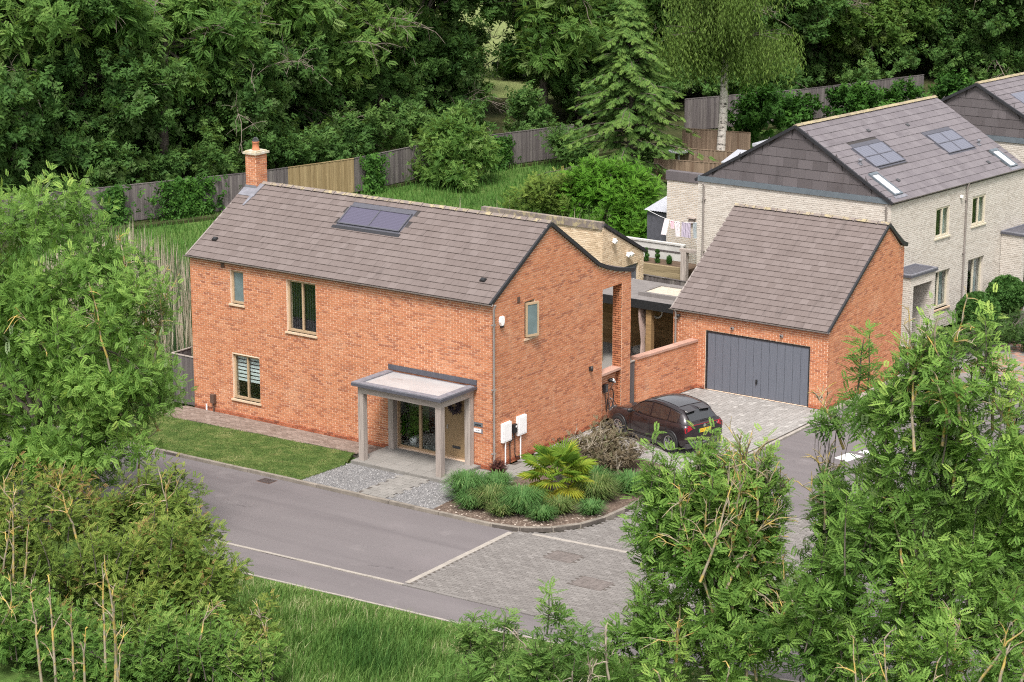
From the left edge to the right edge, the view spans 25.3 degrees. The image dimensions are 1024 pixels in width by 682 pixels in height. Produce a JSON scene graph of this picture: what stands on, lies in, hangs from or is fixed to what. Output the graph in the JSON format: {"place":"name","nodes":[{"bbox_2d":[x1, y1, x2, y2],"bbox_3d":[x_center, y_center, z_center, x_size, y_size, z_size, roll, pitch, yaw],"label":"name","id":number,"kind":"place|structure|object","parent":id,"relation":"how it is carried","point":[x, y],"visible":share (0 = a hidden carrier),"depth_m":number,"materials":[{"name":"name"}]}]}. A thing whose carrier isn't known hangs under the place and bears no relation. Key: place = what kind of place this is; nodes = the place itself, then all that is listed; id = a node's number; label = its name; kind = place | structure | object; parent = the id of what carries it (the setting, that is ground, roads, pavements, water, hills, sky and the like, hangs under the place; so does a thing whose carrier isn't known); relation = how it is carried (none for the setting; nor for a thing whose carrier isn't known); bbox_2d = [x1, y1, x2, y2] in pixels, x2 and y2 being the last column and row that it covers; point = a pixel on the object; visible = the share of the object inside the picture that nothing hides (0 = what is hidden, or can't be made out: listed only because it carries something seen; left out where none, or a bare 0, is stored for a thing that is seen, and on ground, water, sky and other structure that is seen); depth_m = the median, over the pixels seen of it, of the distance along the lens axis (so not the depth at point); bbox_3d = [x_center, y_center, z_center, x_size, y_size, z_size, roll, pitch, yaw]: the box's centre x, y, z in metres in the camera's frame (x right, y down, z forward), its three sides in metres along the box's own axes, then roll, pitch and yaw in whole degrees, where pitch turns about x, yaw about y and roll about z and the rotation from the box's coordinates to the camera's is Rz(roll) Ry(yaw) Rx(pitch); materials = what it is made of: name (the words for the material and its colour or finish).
{"place":"outdoors","nodes":[
{"label":"outdoors","id":0,"kind":"place"},
{"bbox_2d":[1,382,354,479],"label":"front lawn","id":1,"kind":"structure","parent":0,"point":[244,456],"depth_m":71.60,"materials":[{"name":"green plant"}]},
{"bbox_2d":[1,426,511,582],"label":"road","id":2,"kind":"structure","parent":0,"point":[348,532],"depth_m":64.77,"materials":[{"name":"grey asphalt"}]},
{"bbox_2d":[157,405,383,457],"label":"brick path","id":3,"kind":"structure","parent":0,"point":[200,415],"depth_m":73.76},
{"bbox_2d":[94,2,553,98],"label":"field","id":4,"kind":"structure","parent":0,"point":[500,84],"depth_m":156.11,"materials":[{"name":"green plant"}]},
{"bbox_2d":[460,0,555,80],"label":"woodland tree","id":5,"kind":"object","parent":4,"relation":"on","point":[489,13],"visible":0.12,"depth_m":152.27,"materials":[{"name":"green plant"}]},
{"bbox_2d":[0,517,807,681],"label":"verge","id":6,"kind":"structure","parent":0,"point":[7,674],"depth_m":56.25,"materials":[{"name":"green plant"}]},
{"bbox_2d":[0,489,29,602],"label":"bare sapling","id":7,"kind":"object","parent":6,"relation":"on","point":[13,550],"visible":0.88,"depth_m":56.18,"materials":[{"name":"beige plant"}]},
{"bbox_2d":[22,574,87,681],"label":"bare sapling","id":8,"kind":"object","parent":6,"relation":"on","point":[54,656],"visible":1,"depth_m":52.67,"materials":[{"name":"beige plant"}]},
{"bbox_2d":[0,451,119,620],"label":"hawthorn bush","id":9,"kind":"object","parent":6,"relation":"on","point":[63,518],"visible":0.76,"depth_m":57.08,"materials":[{"name":"green plant"}]},
{"bbox_2d":[0,160,197,537],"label":"ash tree","id":10,"kind":"object","parent":6,"relation":"on","point":[34,316],"visible":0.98,"depth_m":60.77,"materials":[{"name":"green plant"}]},
{"bbox_2d":[0,569,201,681],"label":"verge bush","id":11,"kind":"object","parent":6,"relation":"on","point":[17,638],"visible":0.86,"depth_m":53.55,"materials":[{"name":"green plant"}]},
{"bbox_2d":[87,555,130,681],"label":"bare sapling","id":12,"kind":"object","parent":6,"relation":"on","point":[116,669],"visible":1,"depth_m":51.76,"materials":[{"name":"beige plant"}]},
{"bbox_2d":[79,453,230,594],"bbox_3d":[-9.081,4.895,58.884,4.556,4.068,3.374,10,17,34],"label":"hawthorn bush","id":13,"kind":"object","parent":6,"relation":"on","point":[167,491],"visible":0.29,"depth_m":58.58,"materials":[{"name":"green plant"}]},
{"bbox_2d":[52,494,287,656],"bbox_3d":[-8.432,5.872,55.095,6.640,3.977,4.571,10,17,34],"label":"hawthorn bush","id":14,"kind":"object","parent":6,"relation":"on","point":[163,562],"visible":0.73,"depth_m":54.88,"materials":[{"name":"green plant"}]},
{"bbox_2d":[121,590,290,681],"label":"verge bush","id":15,"kind":"object","parent":6,"relation":"on","point":[210,655],"visible":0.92,"depth_m":52.65,"materials":[{"name":"green plant"}]},
{"bbox_2d":[429,576,623,681],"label":"ash sapling","id":16,"kind":"object","parent":6,"relation":"on","point":[543,668],"visible":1,"depth_m":50.33,"materials":[{"name":"green plant"}]},
{"bbox_2d":[587,416,822,681],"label":"ash tree","id":17,"kind":"object","parent":6,"relation":"on","point":[706,523],"visible":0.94,"depth_m":49.56,"materials":[{"name":"green plant"}]},
{"bbox_2d":[764,382,871,681],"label":"ash tree","id":18,"kind":"object","parent":6,"relation":"on","point":[838,422],"visible":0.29,"depth_m":49.14,"materials":[{"name":"green plant"}]},
{"bbox_2d":[762,283,1023,681],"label":"ash tree","id":19,"kind":"object","parent":6,"relation":"on","point":[937,404],"visible":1,"depth_m":46.21,"materials":[{"name":"green plant"}]},
{"bbox_2d":[7,490,975,681],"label":"footpath","id":20,"kind":"structure","parent":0,"point":[355,586],"depth_m":59.50,"materials":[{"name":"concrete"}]},
{"bbox_2d":[0,40,1023,253],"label":"woodland floor","id":21,"kind":"structure","parent":0,"point":[493,113],"depth_m":136.76,"materials":[{"name":"green plant"}]},
{"bbox_2d":[0,0,137,192],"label":"woodland tree","id":22,"kind":"object","parent":21,"relation":"on","point":[32,149],"visible":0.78,"depth_m":106.42,"materials":[{"name":"green plant"}]},
{"bbox_2d":[0,0,163,74],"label":"woodland tree","id":23,"kind":"object","parent":21,"relation":"on","point":[51,20],"visible":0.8,"depth_m":105.65,"materials":[{"name":"green plant"}]},
{"bbox_2d":[0,33,195,188],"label":"woodland tree","id":24,"kind":"object","parent":21,"relation":"on","point":[126,99],"visible":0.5,"depth_m":108.54,"materials":[{"name":"green plant"}]},
{"bbox_2d":[54,0,281,154],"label":"woodland tree","id":25,"kind":"object","parent":21,"relation":"on","point":[202,28],"visible":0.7,"depth_m":112.38,"materials":[{"name":"green plant"}]},
{"bbox_2d":[145,0,317,177],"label":"woodland tree","id":26,"kind":"object","parent":21,"relation":"on","point":[247,99],"visible":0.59,"depth_m":114.23,"materials":[{"name":"green plant"}]},
{"bbox_2d":[189,0,353,111],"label":"woodland tree","id":27,"kind":"object","parent":21,"relation":"on","point":[298,15],"visible":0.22,"depth_m":118.04,"materials":[{"name":"green plant"}]},
{"bbox_2d":[0,124,573,233],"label":"board fence","id":28,"kind":"object","parent":21,"relation":"on","point":[343,175],"visible":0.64,"depth_m":112.45,"materials":[{"name":"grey wood"}]},
{"bbox_2d":[93,184,133,226],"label":"ivy","id":29,"kind":"object","parent":28,"relation":"attached to","point":[116,192],"visible":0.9,"depth_m":105.73,"materials":[{"name":"green plant"}]},
{"bbox_2d":[131,174,241,220],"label":"ivy","id":30,"kind":"object","parent":28,"relation":"attached to","point":[184,196],"visible":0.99,"depth_m":107.52,"materials":[{"name":"green plant"}]},
{"bbox_2d":[356,152,393,194],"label":"ivy","id":31,"kind":"object","parent":28,"relation":"attached to","point":[371,162],"visible":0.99,"depth_m":114.13,"materials":[{"name":"green plant"}]},
{"bbox_2d":[485,132,520,170],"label":"ivy","id":32,"kind":"object","parent":28,"relation":"attached to","point":[505,151],"visible":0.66,"depth_m":120.78,"materials":[{"name":"green plant"}]},
{"bbox_2d":[245,0,385,162],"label":"woodland tree","id":33,"kind":"object","parent":21,"relation":"on","point":[310,103],"visible":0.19,"depth_m":120.62,"materials":[{"name":"green plant"}]},
{"bbox_2d":[275,0,443,122],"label":"woodland tree","id":34,"kind":"object","parent":21,"relation":"on","point":[340,43],"visible":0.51,"depth_m":121.73,"materials":[{"name":"green plant"}]},
{"bbox_2d":[344,0,448,137],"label":"woodland tree","id":35,"kind":"object","parent":21,"relation":"on","point":[408,4],"visible":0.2,"depth_m":128.14,"materials":[{"name":"green plant"}]},
{"bbox_2d":[353,0,508,130],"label":"woodland tree","id":36,"kind":"object","parent":21,"relation":"on","point":[455,94],"visible":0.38,"depth_m":130.84,"materials":[{"name":"green plant"}]},
{"bbox_2d":[399,0,502,108],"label":"woodland tree","id":37,"kind":"object","parent":21,"relation":"on","point":[482,38],"visible":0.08,"depth_m":138.69,"materials":[{"name":"green plant"}]},
{"bbox_2d":[402,100,504,191],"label":"garden shrub","id":38,"kind":"object","parent":21,"relation":"on","point":[458,152],"visible":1,"depth_m":115.45,"materials":[{"name":"green plant"}]},
{"bbox_2d":[0,0,1023,195],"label":"undergrowth","id":39,"kind":"object","parent":21,"relation":"on","point":[172,163],"visible":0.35,"depth_m":124.18,"materials":[{"name":"green plant"}]},
{"bbox_2d":[482,0,656,119],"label":"woodland tree","id":40,"kind":"object","parent":21,"relation":"on","point":[561,83],"visible":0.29,"depth_m":134.83,"materials":[{"name":"green plant"}]},
{"bbox_2d":[506,0,646,124],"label":"woodland tree","id":41,"kind":"object","parent":21,"relation":"on","point":[565,30],"visible":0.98,"depth_m":131.34,"materials":[{"name":"green plant"}]},
{"bbox_2d":[595,0,677,69],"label":"woodland tree","id":42,"kind":"object","parent":21,"relation":"on","point":[653,9],"visible":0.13,"depth_m":139.82,"materials":[{"name":"green plant"}]},
{"bbox_2d":[571,0,705,100],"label":"woodland tree","id":43,"kind":"object","parent":21,"relation":"on","point":[655,34],"visible":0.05,"depth_m":140.55,"materials":[{"name":"green plant"}]},
{"bbox_2d":[658,0,805,96],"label":"woodland tree","id":44,"kind":"object","parent":21,"relation":"on","point":[765,14],"visible":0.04,"depth_m":142.62,"materials":[{"name":"green plant"}]},
{"bbox_2d":[684,74,923,128],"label":"board fence","id":45,"kind":"object","parent":21,"relation":"on","point":[701,112],"visible":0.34,"depth_m":133.44,"materials":[{"name":"grey wood"}]},
{"bbox_2d":[760,0,873,88],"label":"woodland tree","id":46,"kind":"object","parent":21,"relation":"on","point":[813,31],"visible":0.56,"depth_m":146.27,"materials":[{"name":"green plant"}]},
{"bbox_2d":[814,0,948,74],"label":"woodland tree","id":47,"kind":"object","parent":21,"relation":"on","point":[891,23],"visible":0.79,"depth_m":148.90,"materials":[{"name":"green plant"}]},
{"bbox_2d":[837,0,940,68],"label":"woodland tree","id":48,"kind":"object","parent":21,"relation":"on","point":[921,57],"visible":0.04,"depth_m":160.30,"materials":[{"name":"green plant"}]},
{"bbox_2d":[907,0,1023,81],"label":"woodland tree","id":49,"kind":"object","parent":21,"relation":"on","point":[962,22],"visible":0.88,"depth_m":152.49,"materials":[{"name":"green plant"}]},
{"bbox_2d":[0,128,1023,599],"bbox_3d":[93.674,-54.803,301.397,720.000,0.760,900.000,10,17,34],"label":"ground","id":50,"kind":"structure","parent":0,"point":[426,200],"depth_m":111.77,"materials":[{"name":"green plant"}]},
{"bbox_2d":[38,217,192,370],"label":"dry reeds","id":51,"kind":"object","parent":50,"relation":"on","point":[187,302],"visible":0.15,"depth_m":87.95,"materials":[{"name":"beige plant"}]},
{"bbox_2d":[171,346,194,405],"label":"board fence","id":52,"kind":"object","parent":50,"relation":"on","point":[186,357],"visible":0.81,"depth_m":76.46,"materials":[{"name":"grey wood"}]},
{"bbox_2d":[16,490,403,584],"bbox_3d":[-15.204,4.423,68.198,29.725,0.128,0.288,10,17,33],"label":"road edging","id":53,"kind":"object","parent":50,"relation":"on","point":[327,566],"visible":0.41,"depth_m":61.70,"materials":[{"name":"concrete"}]},
{"bbox_2d":[57,426,673,532],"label":"kerb","id":54,"kind":"structure","parent":50,"relation":"on","point":[573,526],"depth_m":66.16,"materials":[{"name":"concrete"}]},
{"bbox_2d":[302,463,455,508],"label":"gravel bed","id":55,"kind":"object","parent":50,"relation":"on","point":[369,482],"visible":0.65,"depth_m":68.29,"materials":[{"name":"grey gravel"}]},
{"bbox_2d":[358,475,429,497],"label":"stepping path","id":56,"kind":"structure","parent":55,"relation":"on","point":[391,488],"depth_m":67.94,"materials":[{"name":"grey stone"}]},
{"bbox_2d":[183,137,635,483],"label":"brick house","id":57,"kind":"structure","parent":50,"relation":"on","point":[361,319],"depth_m":71.92,"materials":[{"name":"brick"}]},
{"bbox_2d":[228,270,244,307],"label":"window","id":58,"kind":"structure","parent":57,"relation":"in","point":[237,276],"depth_m":74.24,"materials":[{"name":"beige glass"}]},
{"bbox_2d":[231,354,261,405],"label":"window","id":59,"kind":"structure","parent":57,"relation":"in","point":[239,398],"depth_m":74.88,"materials":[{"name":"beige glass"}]},
{"bbox_2d":[285,280,317,338],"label":"window","id":60,"kind":"structure","parent":57,"relation":"in","point":[313,335],"depth_m":72.90,"materials":[{"name":"beige glass"}]},
{"bbox_2d":[400,402,430,444],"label":"plant pot","id":61,"kind":"object","parent":57,"relation":"on","point":[409,421],"visible":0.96,"depth_m":71.64,"materials":[{"name":"white plastic"}]},
{"bbox_2d":[446,400,464,457],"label":"door","id":62,"kind":"structure","parent":57,"relation":"in","point":[455,424],"depth_m":70.27,"materials":[{"name":"wood"}]},
{"bbox_2d":[523,299,538,340],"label":"window","id":63,"kind":"structure","parent":57,"relation":"in","point":[531,321],"depth_m":69.98,"materials":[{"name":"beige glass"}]},
{"bbox_2d":[15,516,803,681],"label":"path edging","id":64,"kind":"object","parent":50,"relation":"on","point":[433,616],"visible":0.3,"depth_m":58.48,"materials":[{"name":"concrete"}]},
{"bbox_2d":[496,166,582,216],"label":"garden shrub","id":65,"kind":"object","parent":50,"relation":"on","point":[540,195],"visible":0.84,"depth_m":103.80,"materials":[{"name":"green plant"}]},
{"bbox_2d":[434,457,669,525],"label":"planting bed","id":66,"kind":"object","parent":50,"relation":"on","point":[615,503],"visible":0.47,"depth_m":65.81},
{"bbox_2d":[438,468,494,498],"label":"ornamental grass","id":67,"kind":"object","parent":66,"relation":"on","point":[464,480],"depth_m":66.42,"materials":[{"name":"green plant"}]},
{"bbox_2d":[468,482,510,509],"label":"ornamental grass","id":68,"kind":"object","parent":66,"relation":"on","point":[490,492],"depth_m":65.71,"materials":[{"name":"plant"}]},
{"bbox_2d":[495,483,551,513],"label":"ornamental grass","id":69,"kind":"object","parent":66,"relation":"on","point":[520,499],"depth_m":65.30,"materials":[{"name":"green plant"}]},
{"bbox_2d":[516,436,598,501],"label":"fan palm","id":70,"kind":"object","parent":66,"relation":"on","point":[562,456],"visible":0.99,"depth_m":66.43,"materials":[{"name":"green plant"}]},
{"bbox_2d":[550,415,652,476],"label":"bed shrub","id":71,"kind":"object","parent":66,"relation":"on","point":[601,448],"visible":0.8,"depth_m":69.01,"materials":[{"name":"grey plant"}]},
{"bbox_2d":[481,206,646,279],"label":"outbuilding","id":72,"kind":"structure","parent":50,"relation":"on","point":[603,242],"depth_m":86.85,"materials":[{"name":"beige stone"}]},
{"bbox_2d":[534,118,596,166],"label":"garden shrub","id":73,"kind":"object","parent":50,"relation":"on","point":[559,150],"visible":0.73,"depth_m":120.83,"materials":[{"name":"green plant"}]},
{"bbox_2d":[403,583,792,656],"bbox_3d":[2.080,7.155,57.516,11.346,0.127,0.609,7,16,26],"label":"road edging","id":74,"kind":"object","parent":50,"relation":"on","point":[475,601],"visible":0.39,"depth_m":58.83,"materials":[{"name":"grey concrete"}]},
{"bbox_2d":[556,154,663,238],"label":"garden shrub","id":75,"kind":"object","parent":50,"relation":"on","point":[627,194],"visible":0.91,"depth_m":102.11,"materials":[{"name":"green plant"}]},
{"bbox_2d":[529,0,717,198],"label":"conifer tree","id":76,"kind":"object","parent":50,"relation":"on","point":[632,29],"visible":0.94,"depth_m":114.88,"materials":[{"name":"green plant"}]},
{"bbox_2d":[645,196,666,240],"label":"garden shed","id":77,"kind":"structure","parent":50,"relation":"on","point":[655,222],"depth_m":96.75,"materials":[{"name":"grey wood"}]},
{"bbox_2d":[627,236,686,261],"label":"boundary wall","id":78,"kind":"structure","parent":50,"relation":"on","point":[665,248],"depth_m":92.94,"materials":[{"name":"white paint"}]},
{"bbox_2d":[643,257,695,279],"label":"sleeper planter","id":79,"kind":"object","parent":50,"relation":"on","point":[662,268],"visible":0.14,"depth_m":91.51,"materials":[{"name":"brown wood"}]},
{"bbox_2d":[653,158,721,181],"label":"board fence","id":80,"kind":"object","parent":50,"relation":"on","point":[692,166],"visible":0.46,"depth_m":116.07,"materials":[{"name":"brown wood"}]},
{"bbox_2d":[675,148,734,163],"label":"board fence","id":81,"kind":"object","parent":50,"relation":"on","point":[719,156],"visible":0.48,"depth_m":119.58,"materials":[{"name":"brown wood"}]},
{"bbox_2d":[682,128,750,150],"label":"board fence","id":82,"kind":"object","parent":50,"relation":"on","point":[735,140],"visible":0.56,"depth_m":120.56,"materials":[{"name":"brown wood"}]},
{"bbox_2d":[649,0,806,150],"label":"birch tree","id":83,"kind":"object","parent":50,"relation":"on","point":[715,27],"visible":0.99,"depth_m":117.19,"materials":[{"name":"green plant"}]},
{"bbox_2d":[669,203,908,409],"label":"garage","id":84,"kind":"structure","parent":50,"relation":"on","point":[771,304],"depth_m":77.78,"materials":[{"name":"brown tile"}]},
{"bbox_2d":[705,330,809,406],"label":"garage door","id":85,"kind":"structure","parent":84,"relation":"in","point":[749,366],"depth_m":77.22,"materials":[{"name":"grey plastic"}]},
{"bbox_2d":[666,95,1023,348],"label":"pale house","id":86,"kind":"structure","parent":50,"relation":"on","point":[935,181],"depth_m":86.50,"materials":[{"name":"grey brick"}]},
{"bbox_2d":[727,68,975,142],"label":"garden shrub","id":87,"kind":"object","parent":50,"relation":"on","point":[754,115],"visible":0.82,"depth_m":132.48,"materials":[{"name":"green plant"}]},
{"bbox_2d":[940,72,1023,223],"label":"pale house","id":88,"kind":"structure","parent":50,"relation":"on","point":[993,109],"depth_m":94.29,"materials":[{"name":"grey brick"}]},
{"bbox_2d":[571,470,625,501],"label":"ornamental grass","id":89,"kind":"object","parent":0,"point":[603,488],"depth_m":66.37,"materials":[{"name":"plant"}]},
{"bbox_2d":[602,342,635,368],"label":"patio paving","id":90,"kind":"structure","parent":0,"point":[607,355],"depth_m":82.89,"materials":[{"name":"grey stone"}]},
{"bbox_2d":[602,278,682,360],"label":"covered patio","id":91,"kind":"structure","parent":90,"relation":"on","point":[652,298],"depth_m":81.87,"materials":[{"name":"grey wood"}]},
{"bbox_2d":[410,503,854,651],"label":"block paving","id":92,"kind":"structure","parent":0,"point":[510,570],"depth_m":61.11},
{"bbox_2d":[562,387,823,485],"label":"driveway","id":93,"kind":"structure","parent":0,"point":[746,413],"depth_m":75.11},
{"bbox_2d":[631,338,697,401],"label":"garden wall","id":94,"kind":"structure","parent":93,"relation":"on","point":[668,369],"depth_m":77.28,"materials":[{"name":"orange brick"}]},
{"bbox_2d":[609,393,722,453],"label":"car","id":95,"kind":"object","parent":93,"relation":"on","point":[670,413],"visible":0.82,"depth_m":71.60,"materials":[{"name":"paint"}]},
{"bbox_2d":[731,380,1023,520],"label":"road","id":96,"kind":"structure","parent":0,"point":[798,464],"depth_m":71.38,"materials":[{"name":"grey asphalt"}]},
{"bbox_2d":[737,379,1023,679],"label":"road","id":97,"kind":"structure","parent":0,"point":[864,639],"depth_m":56.53,"materials":[{"name":"grey asphalt"}]},
{"bbox_2d":[899,307,1023,382],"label":"forecourt","id":98,"kind":"structure","parent":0,"point":[962,375],"depth_m":82.81,"materials":[{"name":"stone"}]},
{"bbox_2d":[931,302,1023,361],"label":"flowering hedge","id":99,"kind":"object","parent":98,"relation":"on","point":[1013,329],"visible":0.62,"depth_m":83.70,"materials":[{"name":"green plant"}]},
{"bbox_2d":[954,290,1001,331],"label":"box bush","id":100,"kind":"object","parent":98,"relation":"on","point":[971,307],"visible":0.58,"depth_m":85.76,"materials":[{"name":"green plant"}]},
{"bbox_2d":[985,274,1023,313],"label":"box bush","id":101,"kind":"object","parent":98,"relation":"on","point":[1008,295],"visible":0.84,"depth_m":88.01,"materials":[{"name":"green plant"}]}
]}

